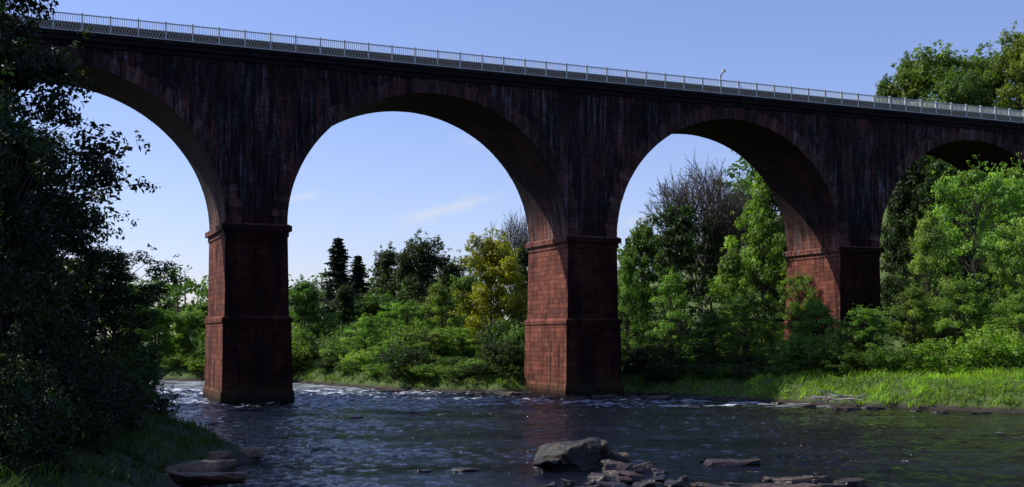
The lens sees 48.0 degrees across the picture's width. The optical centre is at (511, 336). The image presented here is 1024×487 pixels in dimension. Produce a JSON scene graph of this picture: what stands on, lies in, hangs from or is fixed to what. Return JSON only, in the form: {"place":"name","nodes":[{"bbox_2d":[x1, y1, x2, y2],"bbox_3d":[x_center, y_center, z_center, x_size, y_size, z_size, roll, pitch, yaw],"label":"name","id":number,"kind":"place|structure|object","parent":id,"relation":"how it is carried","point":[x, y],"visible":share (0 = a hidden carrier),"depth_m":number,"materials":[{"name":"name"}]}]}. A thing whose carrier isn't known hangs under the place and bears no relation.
{"place":"outdoors","nodes":[
{"label":"outdoors","id":0,"kind":"place"},
{"bbox_2d":[0,183,1023,486],"bbox_3d":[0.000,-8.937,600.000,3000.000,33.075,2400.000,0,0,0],"label":"ground","id":1,"kind":"structure","parent":0,"point":[180,373],"depth_m":93.99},
{"bbox_2d":[0,210,40,411],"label":"alder tree","id":2,"kind":"object","parent":1,"relation":"on","point":[7,300],"visible":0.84,"depth_m":35.99,"materials":[{"name":"green plant"}]},
{"bbox_2d":[0,332,62,427],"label":"shrub","id":3,"kind":"object","parent":1,"relation":"on","point":[21,356],"visible":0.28,"depth_m":39.30,"materials":[{"name":"green plant"}]},
{"bbox_2d":[0,384,79,481],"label":"shrub","id":4,"kind":"object","parent":1,"relation":"on","point":[20,430],"visible":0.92,"depth_m":34.78,"materials":[{"name":"green plant"}]},
{"bbox_2d":[0,1,86,310],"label":"sycamore tree","id":5,"kind":"object","parent":1,"relation":"on","point":[21,107],"visible":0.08,"depth_m":68.24,"materials":[{"name":"green plant"}]},
{"bbox_2d":[0,359,87,452],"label":"shrub","id":6,"kind":"object","parent":1,"relation":"on","point":[53,396],"visible":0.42,"depth_m":37.39,"materials":[{"name":"green plant"}]},
{"bbox_2d":[0,98,96,392],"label":"alder tree","id":7,"kind":"object","parent":1,"relation":"on","point":[14,194],"visible":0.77,"depth_m":42.22,"materials":[{"name":"green plant"}]},
{"bbox_2d":[0,0,99,333],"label":"sycamore tree","id":8,"kind":"object","parent":1,"relation":"on","point":[46,287],"visible":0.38,"depth_m":46.51,"materials":[{"name":"green plant"}]},
{"bbox_2d":[0,124,129,356],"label":"alder tree","id":9,"kind":"object","parent":1,"relation":"on","point":[82,221],"visible":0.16,"depth_m":53.85,"materials":[{"name":"green plant"}]},
{"bbox_2d":[12,325,117,393],"bbox_3d":[-19.375,1.603,48.135,5.433,4.301,5.054,0,0,-22],"label":"shrub","id":10,"kind":"object","parent":1,"relation":"on","point":[68,339],"visible":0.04,"depth_m":47.92,"materials":[{"name":"green plant"}]},
{"bbox_2d":[33,337,121,406],"bbox_3d":[-17.631,1.985,44.942,4.577,3.953,4.623,0,0,-24],"label":"shrub","id":11,"kind":"object","parent":1,"relation":"on","point":[80,351],"visible":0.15,"depth_m":44.62,"materials":[{"name":"green plant"}]},
{"bbox_2d":[0,0,160,352],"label":"sycamore tree","id":12,"kind":"object","parent":1,"relation":"on","point":[24,79],"visible":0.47,"depth_m":57.11,"materials":[{"name":"green plant"}]},
{"bbox_2d":[38,395,123,453],"bbox_3d":[-14.892,3.026,39.523,3.260,2.024,3.033,0,0,13],"label":"shrub","id":13,"kind":"object","parent":1,"relation":"on","point":[94,425],"visible":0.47,"depth_m":39.14,"materials":[{"name":"green plant"}]},
{"bbox_2d":[31,358,133,437],"bbox_3d":[-16.119,2.316,41.391,4.781,3.036,4.448,0,0,-18],"label":"shrub","id":14,"kind":"object","parent":1,"relation":"on","point":[94,391],"visible":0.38,"depth_m":41.43,"materials":[{"name":"green plant"}]},
{"bbox_2d":[0,405,225,486],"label":"grass","id":15,"kind":"structure","parent":1,"relation":"on","point":[135,438],"depth_m":40.51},
{"bbox_2d":[47,237,191,385],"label":"alder tree","id":16,"kind":"object","parent":1,"relation":"on","point":[113,304],"visible":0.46,"depth_m":65.49,"materials":[{"name":"green plant"}]},
{"bbox_2d":[82,353,158,413],"bbox_3d":[-18.669,2.263,51.998,4.998,3.036,4.650,0,0,24],"label":"shrub","id":17,"kind":"object","parent":1,"relation":"on","point":[132,376],"visible":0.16,"depth_m":52.02,"materials":[{"name":"green plant"}]},
{"bbox_2d":[81,335,165,398],"bbox_3d":[-21.140,2.018,60.095,5.409,4.200,5.463,0,0,34],"label":"shrub","id":18,"kind":"object","parent":1,"relation":"on","point":[120,349],"visible":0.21,"depth_m":59.77,"materials":[{"name":"green plant"}]},
{"bbox_2d":[92,381,154,432],"bbox_3d":[-16.541,2.996,47.382,3.639,2.277,3.912,0,0,-2],"label":"shrub","id":19,"kind":"object","parent":1,"relation":"on","point":[132,420],"visible":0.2,"depth_m":47.25,"materials":[{"name":"green plant"}]},
{"bbox_2d":[106,276,163,359],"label":"broadleaf tree","id":20,"kind":"object","parent":1,"relation":"on","point":[148,310],"visible":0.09,"depth_m":149.08,"materials":[{"name":"green plant"}]},
{"bbox_2d":[134,381,182,419],"bbox_3d":[-17.870,3.194,56.024,3.912,2.024,3.639,0,0,14],"label":"shrub","id":21,"kind":"object","parent":1,"relation":"on","point":[161,403],"visible":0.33,"depth_m":55.76,"materials":[{"name":"green plant"}]},
{"bbox_2d":[140,303,188,357],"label":"broadleaf tree","id":22,"kind":"object","parent":1,"relation":"on","point":[164,338],"visible":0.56,"depth_m":151.24,"materials":[{"name":"green plant"}]},
{"bbox_2d":[158,352,200,368],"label":"shrub","id":23,"kind":"object","parent":1,"relation":"on","point":[178,359],"visible":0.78,"depth_m":147.12,"materials":[{"name":"green plant"}]},
{"bbox_2d":[168,307,207,354],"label":"broadleaf tree","id":24,"kind":"object","parent":1,"relation":"on","point":[192,320],"visible":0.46,"depth_m":155.17,"materials":[{"name":"green plant"}]},
{"bbox_2d":[177,329,205,358],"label":"shrub","id":25,"kind":"object","parent":1,"relation":"on","point":[189,346],"visible":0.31,"depth_m":151.29,"materials":[{"name":"green plant"}]},
{"bbox_2d":[166,471,246,484],"bbox_3d":[-11.428,5.289,42.844,2.997,0.608,1.457,1,0,-10],"label":"rock ledge","id":26,"kind":"object","parent":1,"relation":"on","point":[201,478],"visible":0.98,"depth_m":42.59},
{"bbox_2d":[292,335,313,371],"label":"shrub","id":27,"kind":"object","parent":1,"relation":"on","point":[296,352],"visible":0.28,"depth_m":140.52,"materials":[{"name":"green plant"}]},
{"bbox_2d":[291,322,317,361],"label":"shrub","id":28,"kind":"object","parent":1,"relation":"on","point":[297,331],"visible":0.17,"depth_m":144.27,"materials":[{"name":"green plant"}]},
{"bbox_2d":[289,273,339,339],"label":"broadleaf tree","id":29,"kind":"object","parent":1,"relation":"on","point":[308,298],"visible":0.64,"depth_m":155.02,"materials":[{"name":"green plant"}]},
{"bbox_2d":[292,338,342,365],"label":"shrub","id":30,"kind":"object","parent":1,"relation":"on","point":[314,346],"visible":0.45,"depth_m":142.54,"materials":[{"name":"green plant"}]},
{"bbox_2d":[312,238,359,331],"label":"spruce tree","id":31,"kind":"object","parent":1,"relation":"on","point":[338,258],"visible":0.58,"depth_m":191.25,"materials":[{"name":"green plant"}]},
{"bbox_2d":[321,283,368,345],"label":"broadleaf tree","id":32,"kind":"object","parent":1,"relation":"on","point":[344,294],"visible":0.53,"depth_m":159.32,"materials":[{"name":"green plant"}]},
{"bbox_2d":[320,335,378,365],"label":"shrub","id":33,"kind":"object","parent":1,"relation":"on","point":[330,353],"visible":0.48,"depth_m":137.15,"materials":[{"name":"green plant"}]},
{"bbox_2d":[347,256,372,318],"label":"spruce tree","id":34,"kind":"object","parent":1,"relation":"on","point":[358,275],"visible":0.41,"depth_m":199.33,"materials":[{"name":"green plant"}]},
{"bbox_2d":[338,348,386,369],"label":"shrub","id":35,"kind":"object","parent":1,"relation":"on","point":[363,356],"visible":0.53,"depth_m":131.89,"materials":[{"name":"green plant"}]},
{"bbox_2d":[337,312,388,360],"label":"willow tree","id":36,"kind":"object","parent":1,"relation":"on","point":[363,325],"visible":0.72,"depth_m":137.31,"materials":[{"name":"green plant"}]},
{"bbox_2d":[342,288,403,344],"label":"broadleaf tree","id":37,"kind":"object","parent":1,"relation":"on","point":[372,307],"visible":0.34,"depth_m":163.88,"materials":[{"name":"green plant"}]},
{"bbox_2d":[355,241,405,322],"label":"broadleaf tree","id":38,"kind":"object","parent":1,"relation":"on","point":[384,260],"visible":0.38,"depth_m":182.88,"materials":[{"name":"green plant"}]},
{"bbox_2d":[369,343,437,378],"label":"shrub","id":39,"kind":"object","parent":1,"relation":"on","point":[412,357],"visible":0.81,"depth_m":121.51,"materials":[{"name":"green plant"}]},
{"bbox_2d":[370,298,436,352],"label":"willow tree","id":40,"kind":"object","parent":1,"relation":"on","point":[406,307],"visible":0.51,"depth_m":139.58,"materials":[{"name":"green plant"}]},
{"bbox_2d":[382,319,433,360],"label":"shrub","id":41,"kind":"object","parent":1,"relation":"on","point":[399,337],"visible":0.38,"depth_m":130.85,"materials":[{"name":"green plant"}]},
{"bbox_2d":[384,228,456,330],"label":"broadleaf tree","id":42,"kind":"object","parent":1,"relation":"on","point":[411,272],"visible":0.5,"depth_m":176.70,"materials":[{"name":"green plant"}]},
{"bbox_2d":[408,363,450,376],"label":"shrub","id":43,"kind":"object","parent":1,"relation":"on","point":[419,370],"visible":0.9,"depth_m":118.61,"materials":[{"name":"green plant"}]},
{"bbox_2d":[403,328,460,362],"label":"willow tree","id":44,"kind":"object","parent":1,"relation":"on","point":[434,339],"visible":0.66,"depth_m":128.38,"materials":[{"name":"green plant"}]},
{"bbox_2d":[88,150,776,342],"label":"distant trees","id":45,"kind":"object","parent":1,"relation":"on","point":[176,292],"visible":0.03,"depth_m":221.75,"materials":[{"name":"green plant"}]},
{"bbox_2d":[411,278,462,349],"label":"willow tree","id":46,"kind":"object","parent":1,"relation":"on","point":[437,301],"visible":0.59,"depth_m":141.42,"materials":[{"name":"green plant"}]},
{"bbox_2d":[414,328,480,364],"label":"shrub","id":47,"kind":"object","parent":1,"relation":"on","point":[447,348],"visible":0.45,"depth_m":129.34,"materials":[{"name":"green plant"}]},
{"bbox_2d":[422,325,480,357],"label":"willow tree","id":48,"kind":"object","parent":1,"relation":"on","point":[453,329],"visible":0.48,"depth_m":130.94,"materials":[{"name":"green plant"}]},
{"bbox_2d":[432,256,476,326],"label":"broadleaf tree","id":49,"kind":"object","parent":1,"relation":"on","point":[456,270],"visible":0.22,"depth_m":185.04,"materials":[{"name":"green plant"}]},
{"bbox_2d":[445,271,489,357],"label":"broadleaf tree","id":50,"kind":"object","parent":1,"relation":"on","point":[465,283],"visible":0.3,"depth_m":144.99,"materials":[{"name":"green plant"}]},
{"bbox_2d":[292,363,659,393],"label":"grass","id":51,"kind":"structure","parent":1,"relation":"on","point":[422,378],"depth_m":118.63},
{"bbox_2d":[461,361,499,375],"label":"shrub","id":52,"kind":"object","parent":1,"relation":"on","point":[479,367],"visible":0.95,"depth_m":115.63,"materials":[{"name":"green plant"}]},
{"bbox_2d":[448,226,527,358],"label":"broadleaf tree","id":53,"kind":"object","parent":1,"relation":"on","point":[492,264],"visible":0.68,"depth_m":134.48,"materials":[{"name":"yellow plant"}]},
{"bbox_2d":[471,317,524,358],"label":"shrub","id":54,"kind":"object","parent":1,"relation":"on","point":[499,330],"visible":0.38,"depth_m":124.66,"materials":[{"name":"green plant"}]},
{"bbox_2d":[477,334,524,373],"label":"shrub","id":55,"kind":"object","parent":1,"relation":"on","point":[503,349],"visible":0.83,"depth_m":117.67,"materials":[{"name":"green plant"}]},
{"bbox_2d":[474,207,528,293],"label":"bare ash tree","id":56,"kind":"object","parent":1,"relation":"on","point":[519,238],"visible":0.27,"depth_m":151.33,"materials":[{"name":"grey plant"}]},
{"bbox_2d":[6,7,1023,404],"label":"railway viaduct","id":57,"kind":"object","parent":1,"relation":"on","point":[244,123],"visible":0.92,"depth_m":107.03,"materials":[{"name":"brick"}]},
{"bbox_2d":[503,241,528,329],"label":"broadleaf tree","id":58,"kind":"object","parent":1,"relation":"on","point":[523,255],"visible":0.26,"depth_m":143.11,"materials":[{"name":"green plant"}]},
{"bbox_2d":[617,249,656,360],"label":"willow tree","id":59,"kind":"object","parent":1,"relation":"on","point":[627,277],"visible":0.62,"depth_m":123.54,"materials":[{"name":"green plant"}]},
{"bbox_2d":[617,216,680,359],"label":"broadleaf tree","id":60,"kind":"object","parent":1,"relation":"on","point":[640,238],"visible":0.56,"depth_m":127.46,"materials":[{"name":"green plant"}]},
{"bbox_2d":[621,337,687,372],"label":"shrub","id":61,"kind":"object","parent":1,"relation":"on","point":[639,351],"visible":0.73,"depth_m":114.94,"materials":[{"name":"green plant"}]},
{"bbox_2d":[637,267,710,361],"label":"willow tree","id":62,"kind":"object","parent":1,"relation":"on","point":[668,284],"visible":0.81,"depth_m":120.37,"materials":[{"name":"green plant"}]},
{"bbox_2d":[647,194,712,336],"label":"ivy clad tree","id":63,"kind":"object","parent":1,"relation":"on","point":[679,234],"visible":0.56,"depth_m":137.62,"materials":[{"name":"green plant"}]},
{"bbox_2d":[661,344,722,372],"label":"shrub","id":64,"kind":"object","parent":1,"relation":"on","point":[693,351],"visible":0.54,"depth_m":111.75,"materials":[{"name":"green plant"}]},
{"bbox_2d":[667,309,748,363],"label":"willow tree","id":65,"kind":"object","parent":1,"relation":"on","point":[713,319],"visible":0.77,"depth_m":113.42,"materials":[{"name":"green plant"}]},
{"bbox_2d":[639,152,778,320],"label":"bare ash tree","id":66,"kind":"object","parent":1,"relation":"on","point":[708,198],"visible":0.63,"depth_m":144.01,"materials":[{"name":"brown plant"}]},
{"bbox_2d":[692,209,725,347],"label":"ivy clad tree","id":67,"kind":"object","parent":1,"relation":"on","point":[710,263],"visible":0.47,"depth_m":145.57,"materials":[{"name":"green plant"}]},
{"bbox_2d":[689,171,758,348],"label":"bare ash tree","id":68,"kind":"object","parent":1,"relation":"on","point":[731,232],"visible":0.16,"depth_m":148.76,"materials":[{"name":"grey plant"}]},
{"bbox_2d":[706,243,760,353],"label":"broadleaf tree","id":69,"kind":"object","parent":1,"relation":"on","point":[732,271],"visible":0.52,"depth_m":125.14,"materials":[{"name":"green plant"}]},
{"bbox_2d":[703,352,772,369],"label":"shrub","id":70,"kind":"object","parent":1,"relation":"on","point":[739,360],"visible":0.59,"depth_m":108.99,"materials":[{"name":"green plant"}]},
{"bbox_2d":[706,289,787,357],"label":"willow tree","id":71,"kind":"object","parent":1,"relation":"on","point":[734,309],"visible":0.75,"depth_m":116.19,"materials":[{"name":"green plant"}]},
{"bbox_2d":[727,364,768,379],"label":"shrub","id":72,"kind":"object","parent":1,"relation":"on","point":[738,375],"visible":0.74,"depth_m":102.27,"materials":[{"name":"green plant"}]},
{"bbox_2d":[712,171,786,356],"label":"broadleaf tree","id":73,"kind":"object","parent":1,"relation":"on","point":[763,199],"visible":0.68,"depth_m":130.36,"materials":[{"name":"green plant"}]},
{"bbox_2d":[753,215,786,336],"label":"broadleaf tree","id":74,"kind":"object","parent":1,"relation":"on","point":[773,290],"visible":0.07,"depth_m":144.85,"materials":[{"name":"green plant"}]},
{"bbox_2d":[748,344,808,369],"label":"shrub","id":75,"kind":"object","parent":1,"relation":"on","point":[774,361],"visible":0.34,"depth_m":107.42,"materials":[{"name":"green plant"}]},
{"bbox_2d":[765,269,820,346],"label":"willow tree","id":76,"kind":"object","parent":1,"relation":"on","point":[795,305],"visible":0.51,"depth_m":123.45,"materials":[{"name":"green plant"}]},
{"bbox_2d":[773,330,832,368],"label":"shrub","id":77,"kind":"object","parent":1,"relation":"on","point":[799,340],"visible":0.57,"depth_m":105.28,"materials":[{"name":"green plant"}]},
{"bbox_2d":[772,296,855,357],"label":"willow tree","id":78,"kind":"object","parent":1,"relation":"on","point":[817,310],"visible":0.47,"depth_m":111.52,"materials":[{"name":"green plant"}]},
{"bbox_2d":[637,363,1023,408],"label":"grass","id":79,"kind":"structure","parent":1,"relation":"on","point":[990,373],"depth_m":94.08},
{"bbox_2d":[799,347,879,375],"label":"shrub","id":80,"kind":"object","parent":1,"relation":"on","point":[849,356],"visible":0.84,"depth_m":100.57,"materials":[{"name":"green plant"}]},
{"bbox_2d":[815,320,869,370],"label":"shrub","id":81,"kind":"object","parent":1,"relation":"on","point":[845,347],"visible":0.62,"depth_m":103.32,"materials":[{"name":"green plant"}]},
{"bbox_2d":[823,303,900,364],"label":"willow tree","id":82,"kind":"object","parent":1,"relation":"on","point":[866,334],"visible":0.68,"depth_m":103.31,"materials":[{"name":"green plant"}]},
{"bbox_2d":[852,345,933,371],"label":"shrub","id":83,"kind":"object","parent":1,"relation":"on","point":[893,357],"visible":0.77,"depth_m":98.14,"materials":[{"name":"green plant"}]},
{"bbox_2d":[879,178,929,329],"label":"broadleaf tree","id":84,"kind":"object","parent":1,"relation":"on","point":[902,217],"visible":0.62,"depth_m":139.15,"materials":[{"name":"green plant"}]},
{"bbox_2d":[880,50,930,105],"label":"broadleaf tree","id":85,"kind":"object","parent":1,"relation":"on","point":[900,90],"visible":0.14,"depth_m":182.59,"materials":[{"name":"green plant"}]},
{"bbox_2d":[880,154,937,277],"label":"broadleaf tree","id":86,"kind":"object","parent":1,"relation":"on","point":[916,167],"visible":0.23,"depth_m":148.72,"materials":[{"name":"green plant"}]},
{"bbox_2d":[877,280,965,363],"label":"willow tree","id":87,"kind":"object","parent":1,"relation":"on","point":[912,298],"visible":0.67,"depth_m":103.47,"materials":[{"name":"green plant"}]},
{"bbox_2d":[882,205,962,349],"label":"willow tree","id":88,"kind":"object","parent":1,"relation":"on","point":[922,262],"visible":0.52,"depth_m":107.48,"materials":[{"name":"green plant"}]},
{"bbox_2d":[899,315,969,365],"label":"shrub","id":89,"kind":"object","parent":1,"relation":"on","point":[925,338],"visible":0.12,"depth_m":104.34,"materials":[{"name":"green plant"}]},
{"bbox_2d":[906,158,970,297],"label":"broadleaf tree","id":90,"kind":"object","parent":1,"relation":"on","point":[939,167],"visible":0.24,"depth_m":141.19,"materials":[{"name":"green plant"}]},
{"bbox_2d":[897,336,988,372],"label":"shrub","id":91,"kind":"object","parent":1,"relation":"on","point":[936,362],"visible":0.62,"depth_m":96.86,"materials":[{"name":"green plant"}]},
{"bbox_2d":[890,39,1007,172],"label":"broadleaf tree","id":92,"kind":"object","parent":1,"relation":"on","point":[929,67],"visible":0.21,"depth_m":176.46,"materials":[{"name":"green plant"}]},
{"bbox_2d":[903,273,1009,366],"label":"willow tree","id":93,"kind":"object","parent":1,"relation":"on","point":[959,293],"visible":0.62,"depth_m":101.57,"materials":[{"name":"green plant"}]},
{"bbox_2d":[918,59,996,185],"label":"broadleaf tree","id":94,"kind":"object","parent":1,"relation":"on","point":[958,88],"visible":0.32,"depth_m":168.66,"materials":[{"name":"green plant"}]},
{"bbox_2d":[896,155,1023,338],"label":"willow tree","id":95,"kind":"object","parent":1,"relation":"on","point":[988,239],"visible":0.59,"depth_m":108.36,"materials":[{"name":"green plant"}]},
{"bbox_2d":[927,186,1000,282],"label":"broadleaf tree","id":96,"kind":"object","parent":1,"relation":"on","point":[970,237],"visible":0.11,"depth_m":138.57,"materials":[{"name":"green plant"}]},
{"bbox_2d":[945,322,1023,373],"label":"shrub","id":97,"kind":"object","parent":1,"relation":"on","point":[989,346],"visible":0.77,"depth_m":96.12,"materials":[{"name":"green plant"}]},
{"bbox_2d":[957,40,1018,111],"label":"broadleaf tree","id":98,"kind":"object","parent":1,"relation":"on","point":[995,85],"visible":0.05,"depth_m":179.43,"materials":[{"name":"green plant"}]},
{"bbox_2d":[956,152,1023,321],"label":"willow tree","id":99,"kind":"object","parent":1,"relation":"on","point":[1018,174],"visible":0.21,"depth_m":110.85,"materials":[{"name":"green plant"}]},
{"bbox_2d":[968,287,1023,369],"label":"willow tree","id":100,"kind":"object","parent":1,"relation":"on","point":[1017,305],"visible":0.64,"depth_m":97.67,"materials":[{"name":"green plant"}]},
{"bbox_2d":[976,212,1023,332],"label":"willow tree","id":101,"kind":"object","parent":1,"relation":"on","point":[1007,273],"visible":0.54,"depth_m":103.92,"materials":[{"name":"green plant"}]},
{"bbox_2d":[979,20,1023,115],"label":"broadleaf tree","id":102,"kind":"object","parent":1,"relation":"on","point":[1013,59],"visible":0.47,"depth_m":171.34,"materials":[{"name":"green plant"}]},
{"bbox_2d":[6,0,1023,336],"label":"sky","id":103,"kind":"structure","parent":0,"point":[371,180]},
{"bbox_2d":[143,380,1023,486],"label":"river water","id":104,"kind":"structure","parent":0,"point":[313,435],"depth_m":63.18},
{"bbox_2d":[172,459,224,471],"bbox_3d":[-13.418,5.346,45.590,3.685,0.861,2.383,0,0,20],"label":"rock ledge","id":105,"kind":"object","parent":104,"relation":"in","point":[205,465],"visible":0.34,"depth_m":45.01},
{"bbox_2d":[530,458,562,469],"bbox_3d":[1.473,5.495,48.090,1.315,0.774,1.345,-6,2,-17],"label":"boulder","id":106,"kind":"object","parent":104,"relation":"in","point":[548,464],"visible":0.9,"depth_m":47.73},
{"bbox_2d":[532,438,600,470],"bbox_3d":[2.314,5.415,49.032,3.333,1.760,2.516,-12,1,-6],"label":"boulder","id":107,"kind":"object","parent":104,"relation":"in","point":[579,455],"visible":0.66,"depth_m":48.11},
{"bbox_2d":[702,458,760,466],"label":"river slab","id":108,"kind":"structure","parent":104,"relation":"on","point":[737,462],"depth_m":49.54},
{"bbox_2d":[779,390,870,406],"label":"rock slab","id":109,"kind":"object","parent":104,"relation":"on","point":[826,397],"visible":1,"depth_m":90.53,"materials":[{"name":"grey stone"}]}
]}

